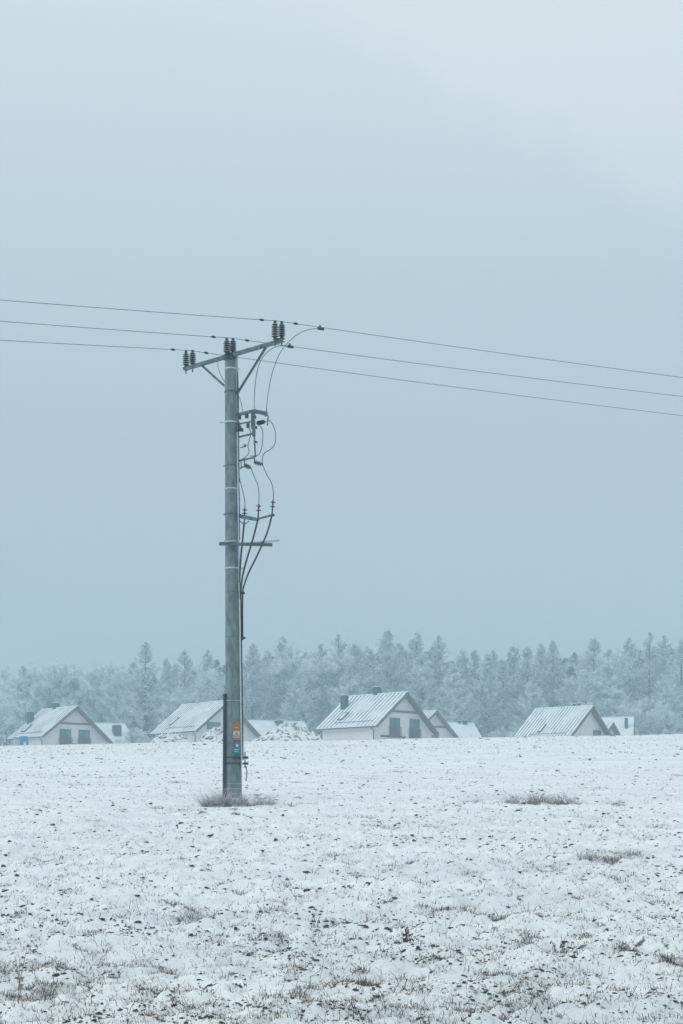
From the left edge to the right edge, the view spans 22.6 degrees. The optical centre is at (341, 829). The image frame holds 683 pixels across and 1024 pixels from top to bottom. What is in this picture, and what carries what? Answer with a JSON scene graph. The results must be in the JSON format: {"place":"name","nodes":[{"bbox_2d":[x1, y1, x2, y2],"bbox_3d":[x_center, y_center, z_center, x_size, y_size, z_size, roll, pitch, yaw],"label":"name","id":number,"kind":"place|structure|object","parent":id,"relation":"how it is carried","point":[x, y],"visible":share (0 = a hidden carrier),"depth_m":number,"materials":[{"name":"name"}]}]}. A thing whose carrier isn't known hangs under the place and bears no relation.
{"place":"outdoors","nodes":[
{"label":"outdoors","id":0,"kind":"place"},
{"bbox_2d":[0,734,682,1023],"bbox_3d":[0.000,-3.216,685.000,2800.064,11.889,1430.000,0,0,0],"label":"field","id":1,"kind":"structure","parent":0,"point":[94,805],"depth_m":17.98,"materials":[{"name":"snow"}]},
{"bbox_2d":[0,699,10,741],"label":"leafless tree","id":2,"kind":"object","parent":1,"relation":"on","point":[4,726],"visible":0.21,"depth_m":300.97,"materials":[{"name":"grey plant"}]},
{"bbox_2d":[0,734,12,745],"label":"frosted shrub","id":3,"kind":"object","parent":1,"relation":"on","point":[3,736],"visible":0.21,"depth_m":236.45,"materials":[{"name":"white plant"}]},
{"bbox_2d":[3,665,37,742],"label":"larch tree","id":4,"kind":"object","parent":1,"relation":"on","point":[23,671],"visible":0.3,"depth_m":299.23,"materials":[{"name":"grey plant"}]},
{"bbox_2d":[14,949,26,1007],"bbox_3d":[-1.730,0.809,9.206,0.057,0.330,0.081,0,0,0],"label":"dead stalk","id":5,"kind":"object","parent":1,"relation":"on","point":[20,980],"visible":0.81,"depth_m":9.21,"materials":[{"name":"plant"}]},
{"bbox_2d":[0,665,43,733],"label":"leafless tree","id":6,"kind":"object","parent":1,"relation":"on","point":[4,688],"visible":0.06,"depth_m":311.33,"materials":[{"name":"grey plant"}]},
{"bbox_2d":[19,736,28,744],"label":"site cabin","id":7,"kind":"object","parent":1,"relation":"on","point":[24,740],"visible":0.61,"depth_m":189.34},
{"bbox_2d":[1,968,77,999],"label":"dry grass tuft","id":8,"kind":"object","parent":1,"relation":"on","point":[42,988],"visible":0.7,"depth_m":9.87,"materials":[{"name":"plant"}]},
{"bbox_2d":[0,660,90,730],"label":"leafless tree","id":9,"kind":"object","parent":1,"relation":"on","point":[75,681],"visible":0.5,"depth_m":294.43,"materials":[{"name":"grey plant"}]},
{"bbox_2d":[7,702,112,744],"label":"house","id":10,"kind":"structure","parent":1,"relation":"on","point":[56,724],"depth_m":230.87,"materials":[{"name":"metal"}]},
{"bbox_2d":[60,729,70,744],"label":"window","id":11,"kind":"structure","parent":10,"relation":"in","point":[66,733],"depth_m":229.55,"materials":[{"name":"grey glass"}]},
{"bbox_2d":[79,730,89,743],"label":"window","id":12,"kind":"structure","parent":10,"relation":"in","point":[82,733],"depth_m":231.43,"materials":[{"name":"grey glass"}]},
{"bbox_2d":[23,659,99,721],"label":"leafless tree","id":13,"kind":"object","parent":1,"relation":"on","point":[84,694],"visible":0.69,"depth_m":290.32,"materials":[{"name":"white plant"}]},
{"bbox_2d":[73,662,141,722],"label":"leafless tree","id":14,"kind":"object","parent":1,"relation":"on","point":[93,680],"visible":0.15,"depth_m":301.77,"materials":[{"name":"grey plant"}]},
{"bbox_2d":[79,666,138,723],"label":"leafless tree","id":15,"kind":"object","parent":1,"relation":"on","point":[104,705],"visible":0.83,"depth_m":293.28,"materials":[{"name":"white plant"}]},
{"bbox_2d":[94,722,134,743],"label":"house","id":16,"kind":"structure","parent":1,"relation":"on","point":[113,731],"depth_m":261.77,"materials":[{"name":"metal"}]},
{"bbox_2d":[92,660,142,700],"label":"leafless tree","id":17,"kind":"object","parent":1,"relation":"on","point":[109,668],"visible":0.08,"depth_m":323.52,"materials":[{"name":"grey plant"}]},
{"bbox_2d":[114,727,150,743],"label":"frosted shrub","id":18,"kind":"object","parent":1,"relation":"on","point":[140,737],"visible":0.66,"depth_m":260.26,"materials":[{"name":"white plant"}]},
{"bbox_2d":[119,678,153,739],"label":"larch tree","id":19,"kind":"object","parent":1,"relation":"on","point":[140,701],"visible":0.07,"depth_m":309.80,"materials":[{"name":"grey plant"}]},
{"bbox_2d":[125,661,153,737],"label":"larch tree","id":20,"kind":"object","parent":1,"relation":"on","point":[131,717],"visible":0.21,"depth_m":305.63,"materials":[{"name":"grey plant"}]},
{"bbox_2d":[115,642,171,741],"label":"larch tree","id":21,"kind":"object","parent":1,"relation":"on","point":[144,652],"visible":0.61,"depth_m":279.44,"materials":[{"name":"grey plant"}]},
{"bbox_2d":[136,683,155,737],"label":"larch tree","id":22,"kind":"object","parent":1,"relation":"on","point":[148,706],"visible":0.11,"depth_m":316.44,"materials":[{"name":"grey plant"}]},
{"bbox_2d":[149,658,176,738],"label":"larch tree","id":23,"kind":"object","parent":1,"relation":"on","point":[166,674],"visible":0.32,"depth_m":303.83,"materials":[{"name":"grey plant"}]},
{"bbox_2d":[150,732,189,742],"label":"earth heap","id":24,"kind":"object","parent":1,"relation":"on","point":[172,737],"visible":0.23,"depth_m":149.41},
{"bbox_2d":[153,671,198,716],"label":"leafless tree","id":25,"kind":"object","parent":1,"relation":"on","point":[170,685],"visible":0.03,"depth_m":310.33,"materials":[{"name":"grey plant"}]},
{"bbox_2d":[168,650,196,701],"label":"larch tree","id":26,"kind":"object","parent":1,"relation":"on","point":[186,681],"visible":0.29,"depth_m":299.70,"materials":[{"name":"grey plant"}]},
{"bbox_2d":[158,903,209,922],"bbox_3d":[-1.294,0.702,14.129,0.458,0.226,0.799,0,0,10],"label":"dry grass tuft","id":27,"kind":"object","parent":1,"relation":"on","point":[180,919],"visible":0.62,"depth_m":14.15,"materials":[{"name":"plant"}]},
{"bbox_2d":[146,663,224,724],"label":"leafless tree","id":28,"kind":"object","parent":1,"relation":"on","point":[208,686],"visible":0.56,"depth_m":278.39,"materials":[{"name":"white plant"}]},
{"bbox_2d":[152,663,220,698],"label":"leafless tree","id":29,"kind":"object","parent":1,"relation":"on","point":[175,668],"visible":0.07,"depth_m":324.73,"materials":[{"name":"grey plant"}]},
{"bbox_2d":[148,700,260,741],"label":"house","id":30,"kind":"structure","parent":1,"relation":"on","point":[195,721],"depth_m":231.65,"materials":[{"name":"metal"}]},
{"bbox_2d":[207,722,220,728],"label":"window","id":31,"kind":"structure","parent":30,"relation":"in","point":[210,725],"depth_m":229.13,"materials":[{"name":"grey glass"}]},
{"bbox_2d":[193,650,221,700],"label":"larch tree","id":32,"kind":"object","parent":1,"relation":"on","point":[208,659],"visible":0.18,"depth_m":295.88,"materials":[{"name":"grey plant"}]},
{"bbox_2d":[198,726,222,741],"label":"earth heap","id":33,"kind":"object","parent":1,"relation":"on","point":[214,734],"visible":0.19,"depth_m":153.55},
{"bbox_2d":[211,659,224,699],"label":"larch tree","id":34,"kind":"object","parent":1,"relation":"on","point":[216,664],"visible":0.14,"depth_m":327.86,"materials":[{"name":"grey plant"}]},
{"bbox_2d":[151,776,307,808],"bbox_3d":[-2.360,-0.795,34.183,3.524,0.881,4.030,0,0,0],"label":"dry grass tuft","id":35,"kind":"object","parent":1,"relation":"on","point":[226,801],"visible":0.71,"depth_m":33.87,"materials":[{"name":"plant"}]},
{"bbox_2d":[241,668,255,719],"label":"larch tree","id":36,"kind":"object","parent":1,"relation":"on","point":[246,711],"visible":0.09,"depth_m":307.72,"materials":[{"name":"grey plant"}]},
{"bbox_2d":[183,320,317,797],"bbox_3d":[-1.881,-5.534,37.281,1.772,10.419,3.236,0,0,-38],"label":"utility pole","id":37,"kind":"object","parent":1,"relation":"on","point":[234,754],"visible":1,"depth_m":36.97,"materials":[{"name":"concrete"}]},
{"bbox_2d":[0,321,682,396],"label":"power line","id":38,"kind":"object","parent":37,"relation":"attached to","point":[289,345],"visible":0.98,"depth_m":37.86,"materials":[{"name":"metal"}]},
{"bbox_2d":[0,340,682,415],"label":"power line","id":39,"kind":"object","parent":37,"relation":"attached to","point":[172,349],"visible":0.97,"depth_m":39.84,"materials":[{"name":"metal"}]},
{"bbox_2d":[2,300,682,377],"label":"power line","id":40,"kind":"object","parent":37,"relation":"attached to","point":[319,327],"visible":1,"depth_m":36.46,"materials":[{"name":"metal"}]},
{"bbox_2d":[241,643,276,719],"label":"larch tree","id":41,"kind":"object","parent":1,"relation":"on","point":[253,658],"visible":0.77,"depth_m":291.31,"materials":[{"name":"white plant"}]},
{"bbox_2d":[251,650,284,719],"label":"larch tree","id":42,"kind":"object","parent":1,"relation":"on","point":[268,657],"visible":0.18,"depth_m":303.22,"materials":[{"name":"grey plant"}]},
{"bbox_2d":[243,660,305,721],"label":"leafless tree","id":43,"kind":"object","parent":1,"relation":"on","point":[268,679],"visible":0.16,"depth_m":300.76,"materials":[{"name":"grey plant"}]},
{"bbox_2d":[248,720,307,734],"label":"house","id":44,"kind":"structure","parent":1,"relation":"on","point":[261,727],"depth_m":261.59,"materials":[{"name":"metal"}]},
{"bbox_2d":[262,635,304,719],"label":"larch tree","id":45,"kind":"object","parent":1,"relation":"on","point":[279,697],"visible":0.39,"depth_m":296.91,"materials":[{"name":"grey plant"}]},
{"bbox_2d":[252,722,324,740],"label":"earth heap","id":46,"kind":"object","parent":1,"relation":"on","point":[285,731],"visible":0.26,"depth_m":151.08,"materials":[{"name":"snow"}]},
{"bbox_2d":[276,674,322,737],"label":"larch tree","id":47,"kind":"object","parent":1,"relation":"on","point":[302,713],"visible":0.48,"depth_m":279.55,"materials":[{"name":"white plant"}]},
{"bbox_2d":[304,644,335,736],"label":"larch tree","id":48,"kind":"object","parent":1,"relation":"on","point":[321,652],"visible":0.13,"depth_m":300.30,"materials":[{"name":"grey plant"}]},
{"bbox_2d":[269,640,373,729],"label":"leafless tree","id":49,"kind":"object","parent":1,"relation":"on","point":[330,671],"visible":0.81,"depth_m":284.23,"materials":[{"name":"white plant"}]},
{"bbox_2d":[312,634,363,734],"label":"larch tree","id":50,"kind":"object","parent":1,"relation":"on","point":[340,650],"visible":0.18,"depth_m":292.82,"materials":[{"name":"grey plant"}]},
{"bbox_2d":[0,732,682,1023],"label":"field stubble","id":51,"kind":"object","parent":1,"relation":"on","point":[526,978],"visible":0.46,"depth_m":11.43,"materials":[{"name":"plant"}]},
{"bbox_2d":[0,734,682,1023],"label":"soil clods","id":52,"kind":"object","parent":1,"relation":"on","point":[288,948],"visible":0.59,"depth_m":13.21,"materials":[{"name":"soil"}]},
{"bbox_2d":[329,670,365,710],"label":"larch tree","id":53,"kind":"object","parent":1,"relation":"on","point":[350,688],"visible":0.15,"depth_m":277.19,"materials":[{"name":"white plant"}]},
{"bbox_2d":[329,638,374,692],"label":"leafless tree","id":54,"kind":"object","parent":1,"relation":"on","point":[361,652],"visible":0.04,"depth_m":314.57,"materials":[{"name":"grey plant"}]},
{"bbox_2d":[341,643,367,692],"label":"larch tree","id":55,"kind":"object","parent":1,"relation":"on","point":[355,651],"visible":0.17,"depth_m":305.50,"materials":[{"name":"grey plant"}]},
{"bbox_2d":[332,975,404,986],"bbox_3d":[0.118,0.915,10.121,0.461,0.125,0.562,0,0,-29],"label":"dry grass tuft","id":56,"kind":"object","parent":1,"relation":"on","point":[365,982],"visible":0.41,"depth_m":10.06,"materials":[{"name":"plant"}]},
{"bbox_2d":[355,648,388,694],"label":"larch tree","id":57,"kind":"object","parent":1,"relation":"on","point":[368,658],"visible":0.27,"depth_m":288.16,"materials":[{"name":"white plant"}]},
{"bbox_2d":[314,686,438,739],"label":"house","id":58,"kind":"structure","parent":1,"relation":"on","point":[377,714],"depth_m":205.98,"materials":[{"name":"metal"}]},
{"bbox_2d":[390,718,400,737],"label":"window","id":59,"kind":"structure","parent":58,"relation":"in","point":[394,722],"depth_m":204.49,"materials":[{"name":"grey glass"}]},
{"bbox_2d":[410,719,419,737],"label":"window","id":60,"kind":"structure","parent":58,"relation":"in","point":[414,723],"depth_m":206.90,"materials":[{"name":"grey glass"}]},
{"bbox_2d":[78,643,674,732],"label":"wood","id":61,"kind":"object","parent":1,"relation":"on","point":[564,660],"depth_m":351.45,"materials":[{"name":"grey plant"}]},
{"bbox_2d":[365,630,412,694],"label":"larch tree","id":62,"kind":"object","parent":1,"relation":"on","point":[388,661],"visible":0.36,"depth_m":296.75,"materials":[{"name":"white plant"}]},
{"bbox_2d":[388,643,411,690],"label":"larch tree","id":63,"kind":"object","parent":1,"relation":"on","point":[400,646],"visible":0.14,"depth_m":305.74,"materials":[{"name":"grey plant"}]},
{"bbox_2d":[401,925,413,942],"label":"dead stalk","id":64,"kind":"object","parent":1,"relation":"on","point":[407,934],"visible":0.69,"depth_m":11.99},
{"bbox_2d":[399,632,432,706],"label":"larch tree","id":65,"kind":"object","parent":1,"relation":"on","point":[417,650],"visible":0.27,"depth_m":302.08,"materials":[{"name":"grey plant"}]},
{"bbox_2d":[402,653,450,721],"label":"larch tree","id":66,"kind":"object","parent":1,"relation":"on","point":[423,699],"visible":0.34,"depth_m":283.53,"materials":[{"name":"grey plant"}]},
{"bbox_2d":[420,635,457,721],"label":"larch tree","id":67,"kind":"object","parent":1,"relation":"on","point":[438,649],"visible":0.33,"depth_m":298.55,"materials":[{"name":"grey plant"}]},
{"bbox_2d":[423,710,458,737],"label":"house","id":68,"kind":"structure","parent":1,"relation":"on","point":[441,725],"depth_m":251.25,"materials":[{"name":"metal"}]},
{"bbox_2d":[416,902,469,914],"bbox_3d":[0.786,0.673,14.344,0.500,0.175,0.674,0,0,-42],"label":"dry grass tuft","id":69,"kind":"object","parent":1,"relation":"on","point":[448,908],"visible":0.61,"depth_m":14.31,"materials":[{"name":"plant"}]},
{"bbox_2d":[432,666,486,736],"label":"larch tree","id":70,"kind":"object","parent":1,"relation":"on","point":[452,692],"visible":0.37,"depth_m":277.51,"materials":[{"name":"grey plant"}]},
{"bbox_2d":[444,650,484,735],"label":"larch tree","id":71,"kind":"object","parent":1,"relation":"on","point":[461,664],"visible":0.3,"depth_m":295.36,"materials":[{"name":"grey plant"}]},
{"bbox_2d":[459,650,492,734],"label":"larch tree","id":72,"kind":"object","parent":1,"relation":"on","point":[475,666],"visible":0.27,"depth_m":303.77,"materials":[{"name":"grey plant"}]},
{"bbox_2d":[464,654,515,736],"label":"larch tree","id":73,"kind":"object","parent":1,"relation":"on","point":[484,683],"visible":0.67,"depth_m":283.15,"materials":[{"name":"grey plant"}]},
{"bbox_2d":[477,650,511,731],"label":"larch tree","id":74,"kind":"object","parent":1,"relation":"on","point":[494,659],"visible":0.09,"depth_m":301.43,"materials":[{"name":"grey plant"}]},
{"bbox_2d":[470,965,519,982],"bbox_3d":[0.950,0.893,10.377,0.348,0.129,0.460,0,0,-18],"label":"dry grass tuft","id":75,"kind":"object","parent":1,"relation":"on","point":[488,973],"visible":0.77,"depth_m":10.43,"materials":[{"name":"plant"}]},
{"bbox_2d":[488,727,516,736],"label":"frosted shrub","id":76,"kind":"object","parent":1,"relation":"on","point":[503,734],"visible":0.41,"depth_m":266.08,"materials":[{"name":"grey plant"}]},
{"bbox_2d":[481,659,524,736],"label":"larch tree","id":77,"kind":"object","parent":1,"relation":"on","point":[502,669],"visible":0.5,"depth_m":289.45,"materials":[{"name":"grey plant"}]},
{"bbox_2d":[500,647,528,726],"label":"larch tree","id":78,"kind":"object","parent":1,"relation":"on","point":[514,658],"visible":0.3,"depth_m":303.62,"materials":[{"name":"grey plant"}]},
{"bbox_2d":[505,646,549,730],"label":"larch tree","id":79,"kind":"object","parent":1,"relation":"on","point":[526,654],"visible":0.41,"depth_m":295.57,"materials":[{"name":"grey plant"}]},
{"bbox_2d":[509,677,548,731],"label":"larch tree","id":80,"kind":"object","parent":1,"relation":"on","point":[531,687],"visible":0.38,"depth_m":275.23,"materials":[{"name":"grey plant"}]},
{"bbox_2d":[528,643,553,710],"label":"larch tree","id":81,"kind":"object","parent":1,"relation":"on","point":[539,659],"visible":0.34,"depth_m":305.35,"materials":[{"name":"grey plant"}]},
{"bbox_2d":[463,788,630,805],"bbox_3d":[4.141,-0.702,34.668,3.516,0.570,2.490,0,0,37],"label":"dry grass tuft","id":82,"kind":"object","parent":1,"relation":"on","point":[538,800],"visible":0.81,"depth_m":34.67,"materials":[{"name":"plant"}]},
{"bbox_2d":[537,639,568,706],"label":"larch tree","id":83,"kind":"object","parent":1,"relation":"on","point":[553,655],"visible":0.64,"depth_m":301.30,"materials":[{"name":"grey plant"}]},
{"bbox_2d":[544,663,564,706],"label":"larch tree","id":84,"kind":"object","parent":1,"relation":"on","point":[559,681],"visible":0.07,"depth_m":308.23,"materials":[{"name":"grey plant"}]},
{"bbox_2d":[513,703,610,736],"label":"house","id":85,"kind":"structure","parent":1,"relation":"on","point":[581,720],"depth_m":215.94,"materials":[{"name":"metal"}]},
{"bbox_2d":[563,666,577,705],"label":"larch tree","id":86,"kind":"object","parent":1,"relation":"on","point":[571,671],"visible":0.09,"depth_m":309.00,"materials":[{"name":"grey plant"}]},
{"bbox_2d":[567,651,578,669],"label":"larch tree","id":87,"kind":"object","parent":1,"relation":"on","point":[573,656],"visible":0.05,"depth_m":322.13,"materials":[{"name":"grey plant"}]},
{"bbox_2d":[569,674,603,709],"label":"larch tree","id":88,"kind":"object","parent":1,"relation":"on","point":[584,691],"visible":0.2,"depth_m":277.80,"materials":[{"name":"grey plant"}]},
{"bbox_2d":[546,663,631,703],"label":"leafless tree","id":89,"kind":"object","parent":1,"relation":"on","point":[574,669],"visible":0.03,"depth_m":309.43,"materials":[{"name":"grey plant"}]},
{"bbox_2d":[575,637,603,715],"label":"larch tree","id":90,"kind":"object","parent":1,"relation":"on","point":[593,646],"visible":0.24,"depth_m":297.50,"materials":[{"name":"grey plant"}]},
{"bbox_2d":[560,649,619,688],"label":"leafless tree","id":91,"kind":"object","parent":1,"relation":"on","point":[580,658],"visible":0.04,"depth_m":312.31,"materials":[{"name":"grey plant"}]},
{"bbox_2d":[552,647,636,716],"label":"leafless tree","id":92,"kind":"object","parent":1,"relation":"on","point":[597,678],"visible":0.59,"depth_m":282.95,"materials":[{"name":"grey plant"}]},
{"bbox_2d":[555,846,649,864],"bbox_3d":[3.138,0.319,20.203,1.388,0.256,2.060,0,0,0],"label":"dry grass tuft","id":93,"kind":"object","parent":1,"relation":"on","point":[605,858],"visible":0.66,"depth_m":19.95,"materials":[{"name":"plant"}]},
{"bbox_2d":[604,721,620,734],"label":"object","id":94,"kind":"structure","parent":1,"relation":"on","point":[612,728],"depth_m":236.52,"materials":[{"name":"metal"}]},
{"bbox_2d":[601,716,634,734],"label":"house","id":95,"kind":"structure","parent":1,"relation":"on","point":[624,725],"depth_m":260.84,"materials":[{"name":"paint"}]},
{"bbox_2d":[597,648,639,732],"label":"larch tree","id":96,"kind":"object","parent":1,"relation":"on","point":[607,652],"visible":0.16,"depth_m":287.55,"materials":[{"name":"grey plant"}]},
{"bbox_2d":[581,685,677,734],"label":"leafless tree","id":97,"kind":"object","parent":1,"relation":"on","point":[617,703],"visible":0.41,"depth_m":270.00,"materials":[{"name":"grey plant"}]},
{"bbox_2d":[615,637,656,734],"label":"larch tree","id":98,"kind":"object","parent":1,"relation":"on","point":[627,648],"visible":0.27,"depth_m":298.64,"materials":[{"name":"grey plant"}]},
{"bbox_2d":[623,632,677,734],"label":"larch tree","id":99,"kind":"object","parent":1,"relation":"on","point":[647,645],"visible":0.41,"depth_m":296.34,"materials":[{"name":"grey plant"}]},
{"bbox_2d":[625,659,678,729],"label":"leafless tree","id":100,"kind":"object","parent":1,"relation":"on","point":[639,676],"visible":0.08,"depth_m":313.72,"materials":[{"name":"grey plant"}]},
{"bbox_2d":[639,636,682,734],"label":"larch tree","id":101,"kind":"object","parent":1,"relation":"on","point":[664,650],"visible":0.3,"depth_m":301.55,"materials":[{"name":"grey plant"}]},
{"bbox_2d":[642,641,682,712],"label":"leafless tree","id":102,"kind":"object","parent":1,"relation":"on","point":[666,658],"visible":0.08,"depth_m":310.83,"materials":[{"name":"grey plant"}]},
{"bbox_2d":[644,670,682,734],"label":"larch tree","id":103,"kind":"object","parent":1,"relation":"on","point":[664,689],"visible":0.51,"depth_m":275.36,"materials":[{"name":"grey plant"}]},
{"bbox_2d":[647,950,682,966],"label":"dry grass tuft","id":104,"kind":"object","parent":1,"relation":"on","point":[667,959],"visible":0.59,"depth_m":11.06,"materials":[{"name":"plant"}]},
{"bbox_2d":[656,640,682,732],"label":"larch tree","id":105,"kind":"object","parent":1,"relation":"on","point":[678,650],"visible":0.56,"depth_m":291.48,"materials":[{"name":"grey plant"}]},
{"bbox_2d":[0,0,682,698],"label":"sky","id":106,"kind":"structure","parent":0,"point":[500,176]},
{"bbox_2d":[447,720,481,737],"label":"house","id":107,"kind":"structure","parent":0,"point":[463,729],"depth_m":263.02,"materials":[{"name":"metal"}]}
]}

